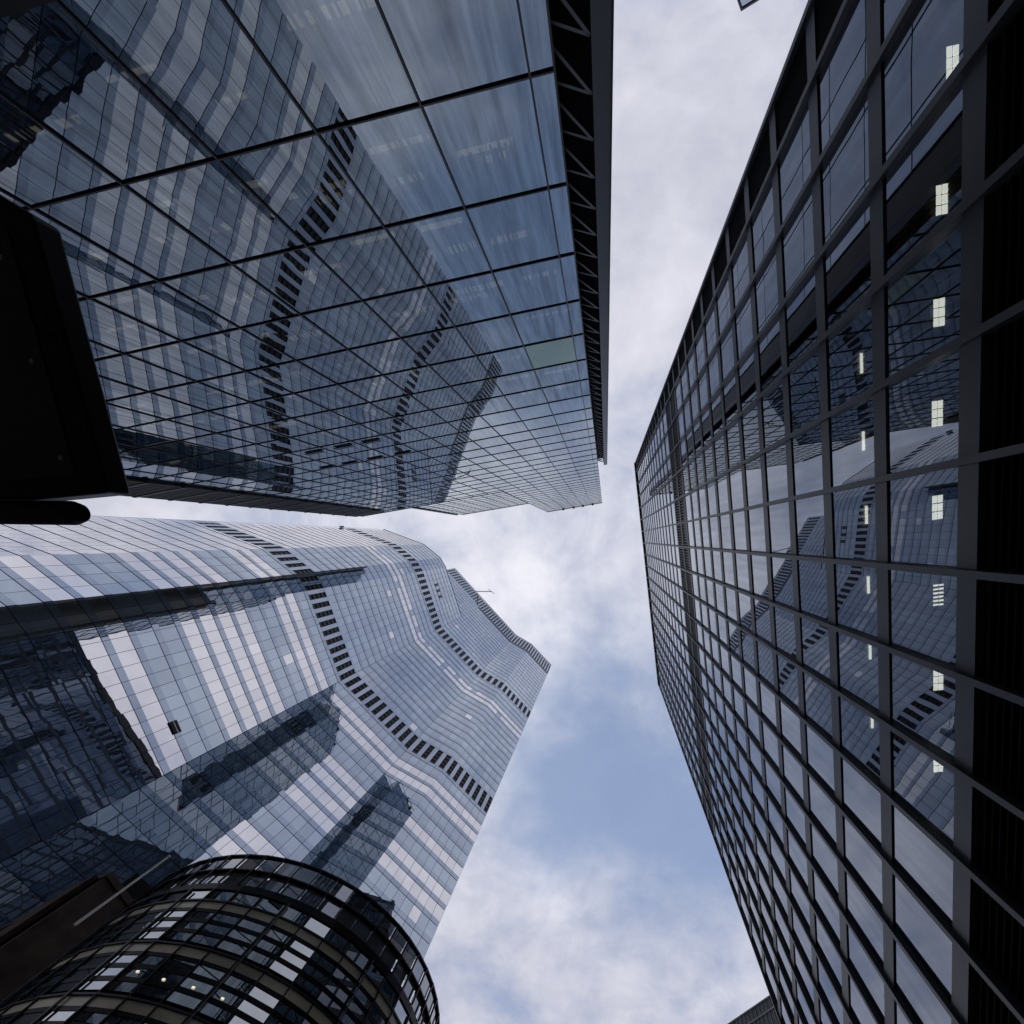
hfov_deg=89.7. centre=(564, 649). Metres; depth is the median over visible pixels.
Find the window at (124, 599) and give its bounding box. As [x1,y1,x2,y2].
[113,592,138,607]
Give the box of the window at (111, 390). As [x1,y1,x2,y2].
[99,377,144,400]
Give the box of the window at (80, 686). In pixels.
[63,677,91,697]
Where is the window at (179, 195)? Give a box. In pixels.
[127,168,237,262]
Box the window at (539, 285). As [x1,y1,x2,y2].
[494,259,566,313]
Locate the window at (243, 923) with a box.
[238,919,264,932]
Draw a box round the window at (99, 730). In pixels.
[85,720,111,741]
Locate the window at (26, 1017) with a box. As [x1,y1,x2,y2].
[10,1012,42,1023]
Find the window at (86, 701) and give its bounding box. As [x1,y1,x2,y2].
[70,692,98,712]
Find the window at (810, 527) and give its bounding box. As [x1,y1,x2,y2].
[795,495,825,556]
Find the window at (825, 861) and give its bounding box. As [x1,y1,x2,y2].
[811,825,838,899]
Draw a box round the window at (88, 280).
[65,250,126,296]
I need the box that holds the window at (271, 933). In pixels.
[264,928,289,943]
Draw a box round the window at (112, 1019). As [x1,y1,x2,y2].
[103,1015,139,1023]
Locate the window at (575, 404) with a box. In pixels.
[549,397,583,410]
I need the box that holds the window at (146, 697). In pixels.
[136,688,157,706]
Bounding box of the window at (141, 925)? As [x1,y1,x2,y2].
[126,922,149,929]
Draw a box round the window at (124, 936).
[111,932,138,941]
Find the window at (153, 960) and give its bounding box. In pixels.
[135,955,166,964]
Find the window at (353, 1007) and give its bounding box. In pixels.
[346,998,364,1022]
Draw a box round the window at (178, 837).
[164,828,189,849]
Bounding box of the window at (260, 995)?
[249,987,278,1008]
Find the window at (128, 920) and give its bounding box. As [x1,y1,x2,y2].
[117,916,137,925]
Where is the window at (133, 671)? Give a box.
[123,663,146,679]
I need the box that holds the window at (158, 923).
[150,921,176,926]
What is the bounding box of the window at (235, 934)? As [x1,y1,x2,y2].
[227,929,256,942]
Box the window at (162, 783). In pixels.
[147,776,173,793]
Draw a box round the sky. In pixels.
[69,0,807,1023]
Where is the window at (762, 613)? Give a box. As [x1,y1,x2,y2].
[754,599,771,644]
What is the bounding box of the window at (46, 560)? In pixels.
[31,555,63,565]
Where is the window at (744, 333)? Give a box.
[735,293,752,359]
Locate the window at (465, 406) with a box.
[460,404,478,416]
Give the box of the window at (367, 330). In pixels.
[323,314,398,348]
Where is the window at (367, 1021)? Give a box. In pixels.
[364,1018,371,1023]
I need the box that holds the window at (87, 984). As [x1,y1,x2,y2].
[76,981,108,989]
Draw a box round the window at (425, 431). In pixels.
[417,428,439,437]
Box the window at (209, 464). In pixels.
[205,461,224,468]
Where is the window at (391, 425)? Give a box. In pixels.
[361,418,412,434]
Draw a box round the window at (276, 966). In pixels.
[270,961,297,980]
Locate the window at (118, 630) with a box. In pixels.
[104,623,128,638]
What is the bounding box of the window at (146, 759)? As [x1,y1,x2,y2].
[134,750,156,770]
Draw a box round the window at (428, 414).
[396,411,441,419]
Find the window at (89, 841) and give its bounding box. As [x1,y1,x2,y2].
[67,832,101,856]
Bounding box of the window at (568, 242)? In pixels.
[564,186,573,254]
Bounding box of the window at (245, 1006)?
[238,1000,268,1022]
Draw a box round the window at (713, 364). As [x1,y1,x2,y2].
[708,349,719,396]
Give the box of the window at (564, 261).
[561,257,574,301]
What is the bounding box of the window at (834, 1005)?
[817,958,842,1023]
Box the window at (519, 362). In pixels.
[488,349,532,377]
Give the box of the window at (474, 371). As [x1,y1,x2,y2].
[463,357,489,382]
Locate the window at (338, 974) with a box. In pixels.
[333,968,354,990]
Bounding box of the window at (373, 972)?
[365,961,384,986]
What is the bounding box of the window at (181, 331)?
[94,298,215,340]
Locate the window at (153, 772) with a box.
[140,763,163,783]
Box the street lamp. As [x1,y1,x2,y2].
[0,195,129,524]
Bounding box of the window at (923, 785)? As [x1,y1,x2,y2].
[892,732,953,846]
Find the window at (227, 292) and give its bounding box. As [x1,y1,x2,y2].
[163,266,297,327]
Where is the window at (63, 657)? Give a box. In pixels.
[48,648,77,666]
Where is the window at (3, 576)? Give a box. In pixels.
[0,570,11,579]
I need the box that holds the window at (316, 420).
[294,413,323,429]
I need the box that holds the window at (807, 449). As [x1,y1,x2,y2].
[792,424,822,495]
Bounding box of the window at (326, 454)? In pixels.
[291,448,340,459]
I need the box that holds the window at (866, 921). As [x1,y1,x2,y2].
[846,873,883,969]
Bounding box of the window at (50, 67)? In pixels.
[0,2,172,174]
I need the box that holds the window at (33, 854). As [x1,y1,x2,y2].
[14,841,53,867]
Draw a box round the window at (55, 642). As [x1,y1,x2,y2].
[41,633,70,651]
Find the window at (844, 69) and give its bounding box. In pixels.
[818,0,866,152]
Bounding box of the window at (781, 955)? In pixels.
[776,935,792,991]
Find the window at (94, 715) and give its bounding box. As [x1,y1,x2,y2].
[78,706,105,726]
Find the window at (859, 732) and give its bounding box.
[840,697,879,782]
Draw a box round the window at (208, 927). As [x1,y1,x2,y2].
[201,924,229,934]
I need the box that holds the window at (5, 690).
[0,680,13,698]
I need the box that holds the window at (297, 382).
[258,372,335,392]
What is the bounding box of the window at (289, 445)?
[271,438,315,452]
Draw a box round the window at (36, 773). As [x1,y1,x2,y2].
[20,760,53,785]
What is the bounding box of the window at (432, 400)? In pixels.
[411,391,461,409]
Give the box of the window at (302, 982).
[295,975,320,997]
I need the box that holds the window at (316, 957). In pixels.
[311,952,334,972]
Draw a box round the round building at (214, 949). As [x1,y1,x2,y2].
[0,854,439,1023]
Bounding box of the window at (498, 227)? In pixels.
[467,192,541,270]
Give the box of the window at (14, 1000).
[4,996,21,1006]
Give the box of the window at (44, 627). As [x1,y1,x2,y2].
[29,618,63,636]
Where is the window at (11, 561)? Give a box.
[0,556,31,566]
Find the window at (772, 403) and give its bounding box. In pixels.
[762,381,784,447]
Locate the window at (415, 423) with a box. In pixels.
[399,419,444,427]
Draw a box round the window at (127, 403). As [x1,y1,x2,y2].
[106,398,166,418]
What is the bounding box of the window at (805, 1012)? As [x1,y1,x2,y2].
[796,981,814,1023]
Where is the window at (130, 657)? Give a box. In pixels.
[117,649,140,666]
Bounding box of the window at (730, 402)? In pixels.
[723,373,737,424]
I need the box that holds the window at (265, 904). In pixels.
[255,898,284,913]
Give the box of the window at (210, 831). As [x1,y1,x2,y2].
[198,822,221,841]
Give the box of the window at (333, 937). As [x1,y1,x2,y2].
[325,929,349,952]
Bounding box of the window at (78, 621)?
[64,613,94,630]
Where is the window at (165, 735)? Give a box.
[154,726,174,745]
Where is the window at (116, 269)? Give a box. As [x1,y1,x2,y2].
[29,210,154,287]
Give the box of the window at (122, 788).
[112,776,137,797]
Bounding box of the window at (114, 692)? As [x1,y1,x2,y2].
[102,683,126,701]
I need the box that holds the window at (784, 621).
[774,607,796,660]
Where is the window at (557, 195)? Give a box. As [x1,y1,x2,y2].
[550,187,563,255]
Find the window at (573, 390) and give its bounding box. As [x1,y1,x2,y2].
[547,382,581,402]
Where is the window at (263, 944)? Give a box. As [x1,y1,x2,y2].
[253,938,281,954]
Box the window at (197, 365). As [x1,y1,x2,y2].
[181,344,242,380]
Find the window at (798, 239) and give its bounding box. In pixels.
[782,186,813,296]
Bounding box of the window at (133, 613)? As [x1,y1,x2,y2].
[122,606,146,620]
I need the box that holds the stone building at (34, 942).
[0,871,133,1001]
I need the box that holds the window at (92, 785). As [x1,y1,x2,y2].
[74,776,102,799]
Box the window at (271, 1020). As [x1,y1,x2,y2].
[265,1016,282,1023]
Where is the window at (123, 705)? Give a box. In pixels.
[108,697,132,716]
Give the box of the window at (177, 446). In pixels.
[152,442,218,453]
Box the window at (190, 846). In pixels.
[174,838,199,858]
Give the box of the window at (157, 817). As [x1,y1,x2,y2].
[142,809,168,828]
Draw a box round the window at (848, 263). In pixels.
[825,200,870,329]
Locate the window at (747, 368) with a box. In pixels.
[739,349,755,409]
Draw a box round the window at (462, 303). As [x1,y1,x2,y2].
[429,279,501,325]
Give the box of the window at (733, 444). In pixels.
[727,421,740,467]
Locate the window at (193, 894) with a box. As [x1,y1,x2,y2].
[183,890,210,898]
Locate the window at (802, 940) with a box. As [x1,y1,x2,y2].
[792,908,812,973]
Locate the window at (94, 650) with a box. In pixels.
[81,642,107,659]
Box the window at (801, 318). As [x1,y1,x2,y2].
[786,270,816,365]
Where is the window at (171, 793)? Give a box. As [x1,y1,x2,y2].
[157,785,182,802]
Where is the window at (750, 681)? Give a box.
[744,668,757,709]
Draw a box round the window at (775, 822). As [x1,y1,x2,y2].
[767,797,783,849]
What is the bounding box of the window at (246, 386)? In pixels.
[200,373,291,401]
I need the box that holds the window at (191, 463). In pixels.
[161,458,206,469]
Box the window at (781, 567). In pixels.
[771,557,793,608]
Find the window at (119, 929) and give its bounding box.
[104,926,125,935]
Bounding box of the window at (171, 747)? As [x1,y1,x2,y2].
[160,739,180,757]
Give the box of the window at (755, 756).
[749,738,761,780]
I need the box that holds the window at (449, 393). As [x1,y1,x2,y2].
[432,387,464,402]
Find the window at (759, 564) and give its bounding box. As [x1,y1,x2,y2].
[751,555,768,598]
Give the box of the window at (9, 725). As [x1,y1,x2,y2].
[0,712,30,736]
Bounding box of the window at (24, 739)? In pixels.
[3,729,38,753]
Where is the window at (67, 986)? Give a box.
[49,982,78,992]
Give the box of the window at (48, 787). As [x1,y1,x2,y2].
[29,776,61,801]
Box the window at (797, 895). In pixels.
[790,870,809,931]
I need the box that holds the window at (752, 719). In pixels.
[746,703,759,745]
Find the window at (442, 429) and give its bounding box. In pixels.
[424,423,459,435]
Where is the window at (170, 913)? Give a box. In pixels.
[162,911,187,916]
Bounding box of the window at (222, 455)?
[197,451,253,461]
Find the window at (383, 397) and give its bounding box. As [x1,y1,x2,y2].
[365,392,407,401]
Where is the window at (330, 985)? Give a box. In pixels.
[325,980,347,1002]
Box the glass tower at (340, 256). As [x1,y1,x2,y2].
[0,0,613,516]
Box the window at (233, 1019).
[226,1014,248,1023]
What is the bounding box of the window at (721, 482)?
[717,475,728,512]
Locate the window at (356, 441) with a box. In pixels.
[353,436,378,442]
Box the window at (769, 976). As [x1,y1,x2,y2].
[764,955,777,1007]
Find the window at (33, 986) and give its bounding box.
[21,983,38,993]
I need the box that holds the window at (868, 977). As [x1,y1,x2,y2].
[848,927,884,1023]
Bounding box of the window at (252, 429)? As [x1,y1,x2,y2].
[220,427,268,435]
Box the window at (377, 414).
[355,408,391,423]
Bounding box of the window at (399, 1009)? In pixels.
[394,999,407,1023]
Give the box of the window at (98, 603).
[85,595,112,610]
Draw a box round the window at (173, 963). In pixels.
[163,958,195,970]
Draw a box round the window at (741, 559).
[735,553,749,591]
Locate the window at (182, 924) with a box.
[175,921,202,928]
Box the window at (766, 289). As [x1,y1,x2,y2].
[755,250,777,332]
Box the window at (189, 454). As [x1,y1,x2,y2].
[148,447,201,456]
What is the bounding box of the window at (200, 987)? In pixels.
[179,978,213,994]
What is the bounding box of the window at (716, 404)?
[711,393,722,436]
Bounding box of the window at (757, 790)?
[751,772,764,815]
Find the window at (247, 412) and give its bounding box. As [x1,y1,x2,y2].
[211,403,281,421]
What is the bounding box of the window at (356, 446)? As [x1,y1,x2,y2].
[341,442,370,450]
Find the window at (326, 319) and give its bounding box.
[304,302,373,329]
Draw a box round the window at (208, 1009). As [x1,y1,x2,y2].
[198,1002,230,1021]
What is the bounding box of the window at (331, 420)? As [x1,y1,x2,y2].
[323,411,355,429]
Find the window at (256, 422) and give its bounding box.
[244,416,288,424]
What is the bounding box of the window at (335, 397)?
[312,386,367,409]
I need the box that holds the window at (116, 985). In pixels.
[105,981,138,991]
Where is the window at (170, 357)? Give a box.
[129,343,184,374]
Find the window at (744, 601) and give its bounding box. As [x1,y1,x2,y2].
[738,592,751,631]
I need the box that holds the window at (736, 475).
[729,467,743,509]
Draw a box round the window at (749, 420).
[742,404,759,458]
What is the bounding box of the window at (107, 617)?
[95,609,122,625]
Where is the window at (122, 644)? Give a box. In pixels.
[111,636,134,652]
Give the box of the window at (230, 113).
[58,0,313,156]
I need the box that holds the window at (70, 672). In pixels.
[56,663,84,682]
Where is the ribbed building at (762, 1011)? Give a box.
[728,995,779,1023]
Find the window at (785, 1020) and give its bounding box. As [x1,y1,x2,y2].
[781,1000,789,1023]
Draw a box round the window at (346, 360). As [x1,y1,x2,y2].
[319,351,380,378]
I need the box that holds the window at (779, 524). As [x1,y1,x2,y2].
[768,502,790,553]
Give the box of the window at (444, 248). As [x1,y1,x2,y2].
[387,210,490,285]
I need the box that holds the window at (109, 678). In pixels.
[95,669,120,687]
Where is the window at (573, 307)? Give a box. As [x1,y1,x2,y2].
[568,302,580,335]
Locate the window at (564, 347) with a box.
[556,337,575,363]
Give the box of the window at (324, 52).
[225,0,384,130]
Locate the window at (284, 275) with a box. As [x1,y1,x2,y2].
[235,248,306,313]
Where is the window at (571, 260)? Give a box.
[567,255,578,300]
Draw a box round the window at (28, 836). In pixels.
[4,825,40,854]
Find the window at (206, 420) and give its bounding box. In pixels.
[171,412,237,428]
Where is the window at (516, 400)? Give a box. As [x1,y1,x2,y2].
[505,391,532,408]
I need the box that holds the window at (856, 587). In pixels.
[835,564,877,639]
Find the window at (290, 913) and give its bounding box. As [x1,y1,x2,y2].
[279,906,307,924]
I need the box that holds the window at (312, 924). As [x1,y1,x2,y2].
[303,917,329,937]
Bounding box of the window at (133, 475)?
[125,470,164,480]
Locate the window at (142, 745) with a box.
[128,737,150,756]
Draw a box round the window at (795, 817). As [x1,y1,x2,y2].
[785,788,805,848]
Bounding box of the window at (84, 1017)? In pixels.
[70,1012,106,1023]
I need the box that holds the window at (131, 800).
[120,789,148,808]
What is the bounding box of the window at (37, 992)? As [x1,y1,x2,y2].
[24,986,50,998]
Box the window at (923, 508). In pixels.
[889,467,957,567]
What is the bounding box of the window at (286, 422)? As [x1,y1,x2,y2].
[265,419,307,425]
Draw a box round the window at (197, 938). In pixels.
[189,934,219,945]
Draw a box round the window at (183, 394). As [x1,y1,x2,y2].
[153,385,207,410]
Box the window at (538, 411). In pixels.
[515,404,551,420]
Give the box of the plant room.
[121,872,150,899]
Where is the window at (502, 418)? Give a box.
[481,410,514,426]
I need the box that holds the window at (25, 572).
[11,567,46,578]
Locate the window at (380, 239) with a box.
[359,230,413,271]
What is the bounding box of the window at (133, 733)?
[122,723,144,743]
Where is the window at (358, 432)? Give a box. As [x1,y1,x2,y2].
[345,425,379,440]
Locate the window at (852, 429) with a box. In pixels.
[830,395,874,486]
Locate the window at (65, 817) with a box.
[45,806,77,832]
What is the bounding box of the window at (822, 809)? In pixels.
[808,775,836,848]
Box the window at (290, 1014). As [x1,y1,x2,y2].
[275,1002,302,1023]
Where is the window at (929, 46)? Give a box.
[883,0,963,161]
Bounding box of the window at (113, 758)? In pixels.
[99,748,124,769]
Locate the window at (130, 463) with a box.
[121,458,154,467]
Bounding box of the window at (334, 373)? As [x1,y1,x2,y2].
[299,357,361,383]
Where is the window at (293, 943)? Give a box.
[288,939,313,957]
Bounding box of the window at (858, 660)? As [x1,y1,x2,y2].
[838,632,878,712]
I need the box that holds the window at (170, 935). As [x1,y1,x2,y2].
[163,931,191,940]
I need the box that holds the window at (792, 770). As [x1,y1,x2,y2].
[782,745,803,804]
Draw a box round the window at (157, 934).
[137,931,164,937]
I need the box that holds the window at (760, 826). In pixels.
[754,806,766,848]
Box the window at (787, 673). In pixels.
[777,655,798,710]
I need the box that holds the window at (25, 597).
[3,591,41,604]
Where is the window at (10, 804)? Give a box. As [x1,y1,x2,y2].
[0,792,23,818]
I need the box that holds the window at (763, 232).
[752,179,774,270]
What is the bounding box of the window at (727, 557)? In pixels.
[723,552,733,586]
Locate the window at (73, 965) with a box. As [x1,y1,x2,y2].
[59,961,81,971]
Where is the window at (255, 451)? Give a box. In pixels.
[227,445,284,458]
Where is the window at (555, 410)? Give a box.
[550,406,571,414]
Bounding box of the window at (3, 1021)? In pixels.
[0,1017,12,1023]
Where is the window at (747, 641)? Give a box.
[741,631,754,670]
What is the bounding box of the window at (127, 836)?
[112,825,142,847]
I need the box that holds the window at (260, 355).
[233,340,293,370]
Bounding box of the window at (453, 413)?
[432,405,475,421]
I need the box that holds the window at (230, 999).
[211,988,241,1006]
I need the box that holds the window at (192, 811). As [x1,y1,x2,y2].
[178,803,202,822]
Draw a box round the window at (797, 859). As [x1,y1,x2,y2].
[787,829,807,891]
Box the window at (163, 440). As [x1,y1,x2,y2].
[136,431,175,442]
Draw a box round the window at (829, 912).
[813,871,840,948]
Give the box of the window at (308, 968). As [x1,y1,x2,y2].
[303,964,327,984]
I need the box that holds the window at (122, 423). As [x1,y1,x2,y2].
[111,419,147,427]
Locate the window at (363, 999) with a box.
[353,986,370,1008]
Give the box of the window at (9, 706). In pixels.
[0,696,22,717]
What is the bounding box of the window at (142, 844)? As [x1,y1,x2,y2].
[124,835,153,857]
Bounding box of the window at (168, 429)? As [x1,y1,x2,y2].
[128,421,213,439]
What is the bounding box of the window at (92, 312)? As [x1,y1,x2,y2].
[79,300,177,342]
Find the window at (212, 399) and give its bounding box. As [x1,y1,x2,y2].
[186,383,247,410]
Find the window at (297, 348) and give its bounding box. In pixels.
[244,328,345,359]
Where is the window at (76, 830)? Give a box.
[53,821,89,845]
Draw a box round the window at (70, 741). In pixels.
[50,731,80,754]
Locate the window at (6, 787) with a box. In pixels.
[0,776,15,797]
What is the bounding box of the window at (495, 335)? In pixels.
[457,316,520,354]
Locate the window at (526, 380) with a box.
[493,371,540,389]
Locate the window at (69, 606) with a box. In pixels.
[54,599,84,615]
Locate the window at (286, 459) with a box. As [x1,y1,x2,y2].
[262,454,310,464]
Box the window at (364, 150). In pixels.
[320,116,395,225]
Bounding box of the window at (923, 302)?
[886,220,960,377]
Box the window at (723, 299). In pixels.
[717,275,730,335]
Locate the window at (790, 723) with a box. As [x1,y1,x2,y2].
[780,701,801,758]
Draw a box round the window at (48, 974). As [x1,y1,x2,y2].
[39,970,55,979]
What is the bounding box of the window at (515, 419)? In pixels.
[511,413,520,422]
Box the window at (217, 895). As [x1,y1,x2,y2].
[206,890,235,900]
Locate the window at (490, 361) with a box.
[478,347,523,371]
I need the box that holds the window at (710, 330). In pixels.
[705,306,715,356]
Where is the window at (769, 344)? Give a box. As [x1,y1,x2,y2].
[759,317,781,390]
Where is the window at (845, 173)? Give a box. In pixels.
[821,91,868,243]
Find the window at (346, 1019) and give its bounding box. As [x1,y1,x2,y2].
[339,1011,354,1023]
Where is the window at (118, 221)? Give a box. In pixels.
[54,186,228,279]
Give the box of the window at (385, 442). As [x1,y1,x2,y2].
[357,436,398,448]
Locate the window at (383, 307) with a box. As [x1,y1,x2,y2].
[365,297,405,337]
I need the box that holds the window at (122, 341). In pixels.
[85,322,168,352]
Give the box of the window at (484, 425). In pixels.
[477,417,489,427]
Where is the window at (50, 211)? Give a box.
[37,205,70,228]
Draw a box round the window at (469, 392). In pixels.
[452,382,481,401]
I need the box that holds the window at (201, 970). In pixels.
[193,965,224,980]
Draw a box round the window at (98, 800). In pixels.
[81,790,109,814]
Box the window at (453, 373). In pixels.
[430,360,466,385]
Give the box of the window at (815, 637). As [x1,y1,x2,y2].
[801,618,829,681]
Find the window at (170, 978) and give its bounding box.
[150,971,182,984]
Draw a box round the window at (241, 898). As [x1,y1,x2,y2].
[231,893,260,905]
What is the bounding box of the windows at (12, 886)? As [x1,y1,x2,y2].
[0,516,546,985]
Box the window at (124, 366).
[95,355,192,386]
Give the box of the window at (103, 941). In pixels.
[89,937,111,947]
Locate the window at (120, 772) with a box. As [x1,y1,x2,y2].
[106,762,131,783]
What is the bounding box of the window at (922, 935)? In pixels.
[894,875,951,1002]
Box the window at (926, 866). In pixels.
[893,806,952,927]
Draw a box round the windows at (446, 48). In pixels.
[0,0,601,513]
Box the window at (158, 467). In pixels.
[130,464,189,470]
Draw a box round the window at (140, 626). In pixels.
[131,618,152,633]
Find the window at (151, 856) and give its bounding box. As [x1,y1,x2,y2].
[136,846,164,868]
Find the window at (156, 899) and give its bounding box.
[143,896,162,905]
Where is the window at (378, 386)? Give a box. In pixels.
[341,376,403,398]
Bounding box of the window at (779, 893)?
[772,869,787,920]
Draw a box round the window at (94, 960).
[82,956,109,965]
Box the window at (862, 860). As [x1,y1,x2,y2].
[844,817,882,910]
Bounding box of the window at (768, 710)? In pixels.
[760,683,776,730]
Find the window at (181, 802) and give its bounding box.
[168,794,192,812]
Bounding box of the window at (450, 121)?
[423,95,477,206]
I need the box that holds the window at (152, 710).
[142,701,163,719]
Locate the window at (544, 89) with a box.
[532,73,565,186]
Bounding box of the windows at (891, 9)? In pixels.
[637,0,908,1023]
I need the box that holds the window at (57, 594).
[40,588,74,600]
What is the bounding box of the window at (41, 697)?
[27,686,58,707]
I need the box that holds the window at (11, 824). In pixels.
[0,808,32,838]
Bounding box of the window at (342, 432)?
[327,425,355,437]
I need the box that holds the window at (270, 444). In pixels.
[258,439,284,447]
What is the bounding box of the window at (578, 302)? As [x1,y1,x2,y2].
[578,302,582,333]
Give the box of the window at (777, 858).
[770,834,785,885]
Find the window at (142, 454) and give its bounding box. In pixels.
[120,449,186,462]
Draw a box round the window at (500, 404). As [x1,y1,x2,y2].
[472,396,512,411]
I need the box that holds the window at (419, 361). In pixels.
[409,348,426,366]
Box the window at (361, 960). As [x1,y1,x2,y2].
[346,944,368,968]
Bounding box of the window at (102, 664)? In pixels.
[88,656,113,673]
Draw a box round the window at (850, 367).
[827,301,872,409]
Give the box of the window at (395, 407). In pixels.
[372,396,412,416]
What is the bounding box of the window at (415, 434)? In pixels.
[406,429,428,440]
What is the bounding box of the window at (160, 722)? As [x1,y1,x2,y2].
[148,714,169,732]
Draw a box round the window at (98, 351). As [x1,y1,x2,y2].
[90,342,119,358]
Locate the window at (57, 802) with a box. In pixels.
[37,791,69,817]
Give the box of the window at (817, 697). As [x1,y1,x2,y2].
[803,672,832,740]
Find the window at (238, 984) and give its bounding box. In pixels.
[223,974,252,992]
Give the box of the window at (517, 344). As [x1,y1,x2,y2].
[498,341,522,350]
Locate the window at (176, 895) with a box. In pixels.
[162,892,185,900]
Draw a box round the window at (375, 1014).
[370,1005,385,1023]
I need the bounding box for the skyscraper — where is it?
[0,515,550,985]
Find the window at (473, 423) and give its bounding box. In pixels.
[449,417,481,431]
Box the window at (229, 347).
[186,330,257,363]
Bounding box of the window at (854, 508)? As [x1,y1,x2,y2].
[833,484,875,560]
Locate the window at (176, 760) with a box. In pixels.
[166,751,185,770]
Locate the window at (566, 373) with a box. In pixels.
[535,362,578,387]
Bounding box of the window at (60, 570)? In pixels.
[44,565,76,575]
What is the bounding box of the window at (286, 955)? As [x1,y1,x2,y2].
[279,950,305,968]
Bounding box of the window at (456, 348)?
[440,329,473,362]
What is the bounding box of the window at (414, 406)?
[403,399,427,414]
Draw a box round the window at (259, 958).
[245,950,272,966]
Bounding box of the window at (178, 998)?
[166,991,200,1008]
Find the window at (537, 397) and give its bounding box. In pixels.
[520,389,546,407]
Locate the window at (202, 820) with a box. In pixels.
[188,813,212,831]
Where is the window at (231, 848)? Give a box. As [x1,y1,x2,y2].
[218,840,240,860]
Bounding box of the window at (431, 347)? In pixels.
[403,328,454,364]
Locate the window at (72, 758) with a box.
[58,746,88,769]
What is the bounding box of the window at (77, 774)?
[66,761,95,784]
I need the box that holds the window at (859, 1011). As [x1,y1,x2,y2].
[849,976,875,1023]
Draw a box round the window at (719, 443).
[714,434,725,474]
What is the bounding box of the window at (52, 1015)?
[39,1011,74,1020]
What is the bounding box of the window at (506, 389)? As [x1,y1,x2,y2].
[496,383,527,394]
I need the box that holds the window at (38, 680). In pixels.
[19,670,51,691]
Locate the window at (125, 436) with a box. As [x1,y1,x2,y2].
[114,429,163,446]
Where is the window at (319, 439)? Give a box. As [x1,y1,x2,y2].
[294,432,347,446]
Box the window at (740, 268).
[732,234,748,306]
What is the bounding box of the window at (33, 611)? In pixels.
[18,602,52,620]
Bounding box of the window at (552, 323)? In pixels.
[512,304,571,344]
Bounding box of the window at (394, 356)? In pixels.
[350,340,418,374]
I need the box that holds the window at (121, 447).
[117,443,138,451]
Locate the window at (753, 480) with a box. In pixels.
[745,457,762,505]
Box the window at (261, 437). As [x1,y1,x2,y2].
[228,432,287,443]
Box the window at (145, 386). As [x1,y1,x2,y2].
[98,372,167,391]
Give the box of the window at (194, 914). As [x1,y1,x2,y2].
[186,911,213,918]
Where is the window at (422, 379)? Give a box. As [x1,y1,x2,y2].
[385,367,448,393]
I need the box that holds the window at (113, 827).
[101,815,131,836]
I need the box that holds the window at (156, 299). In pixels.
[99,283,236,332]
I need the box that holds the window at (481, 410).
[468,403,498,415]
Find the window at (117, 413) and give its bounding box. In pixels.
[107,405,161,422]
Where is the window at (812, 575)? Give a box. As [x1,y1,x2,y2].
[798,560,827,620]
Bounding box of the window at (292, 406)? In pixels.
[254,395,308,417]
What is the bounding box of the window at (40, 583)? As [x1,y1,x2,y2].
[25,577,60,589]
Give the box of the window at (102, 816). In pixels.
[89,804,120,825]
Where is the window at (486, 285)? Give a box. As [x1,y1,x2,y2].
[466,274,508,315]
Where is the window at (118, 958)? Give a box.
[107,955,137,962]
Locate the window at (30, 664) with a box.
[10,655,43,675]
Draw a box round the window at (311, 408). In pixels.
[299,397,327,413]
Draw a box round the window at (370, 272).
[310,236,423,299]
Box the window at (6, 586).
[0,580,27,592]
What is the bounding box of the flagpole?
[73,855,170,925]
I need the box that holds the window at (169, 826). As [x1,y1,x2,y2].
[153,819,179,838]
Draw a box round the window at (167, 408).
[128,393,204,418]
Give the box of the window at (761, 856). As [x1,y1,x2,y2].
[756,837,768,880]
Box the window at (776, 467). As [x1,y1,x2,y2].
[765,443,787,501]
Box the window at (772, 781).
[765,761,781,811]
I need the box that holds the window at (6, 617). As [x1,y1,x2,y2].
[0,606,16,624]
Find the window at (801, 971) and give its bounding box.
[794,945,813,1009]
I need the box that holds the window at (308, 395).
[297,390,314,400]
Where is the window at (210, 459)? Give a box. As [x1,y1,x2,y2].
[194,457,237,463]
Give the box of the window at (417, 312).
[389,288,453,336]
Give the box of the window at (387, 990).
[381,980,397,1006]
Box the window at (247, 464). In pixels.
[232,461,257,469]
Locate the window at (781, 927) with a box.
[774,902,790,957]
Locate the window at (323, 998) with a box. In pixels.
[318,992,340,1015]
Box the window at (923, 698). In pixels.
[891,654,954,760]
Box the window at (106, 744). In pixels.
[92,734,118,755]
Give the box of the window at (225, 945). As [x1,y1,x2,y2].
[217,940,246,954]
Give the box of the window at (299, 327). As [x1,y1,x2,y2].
[247,316,339,344]
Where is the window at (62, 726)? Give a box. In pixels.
[43,717,73,739]
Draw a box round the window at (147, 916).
[138,912,161,919]
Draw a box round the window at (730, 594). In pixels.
[725,587,736,622]
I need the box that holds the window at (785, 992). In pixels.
[778,966,794,1023]
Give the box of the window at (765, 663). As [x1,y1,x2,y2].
[757,641,773,687]
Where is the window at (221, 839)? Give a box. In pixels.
[208,831,231,850]
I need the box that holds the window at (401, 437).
[384,431,416,443]
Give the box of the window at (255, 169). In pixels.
[221,150,332,244]
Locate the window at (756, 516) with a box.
[748,507,765,551]
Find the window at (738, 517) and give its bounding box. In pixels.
[732,511,746,550]
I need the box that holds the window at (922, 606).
[890,570,956,668]
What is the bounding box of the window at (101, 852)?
[79,843,113,867]

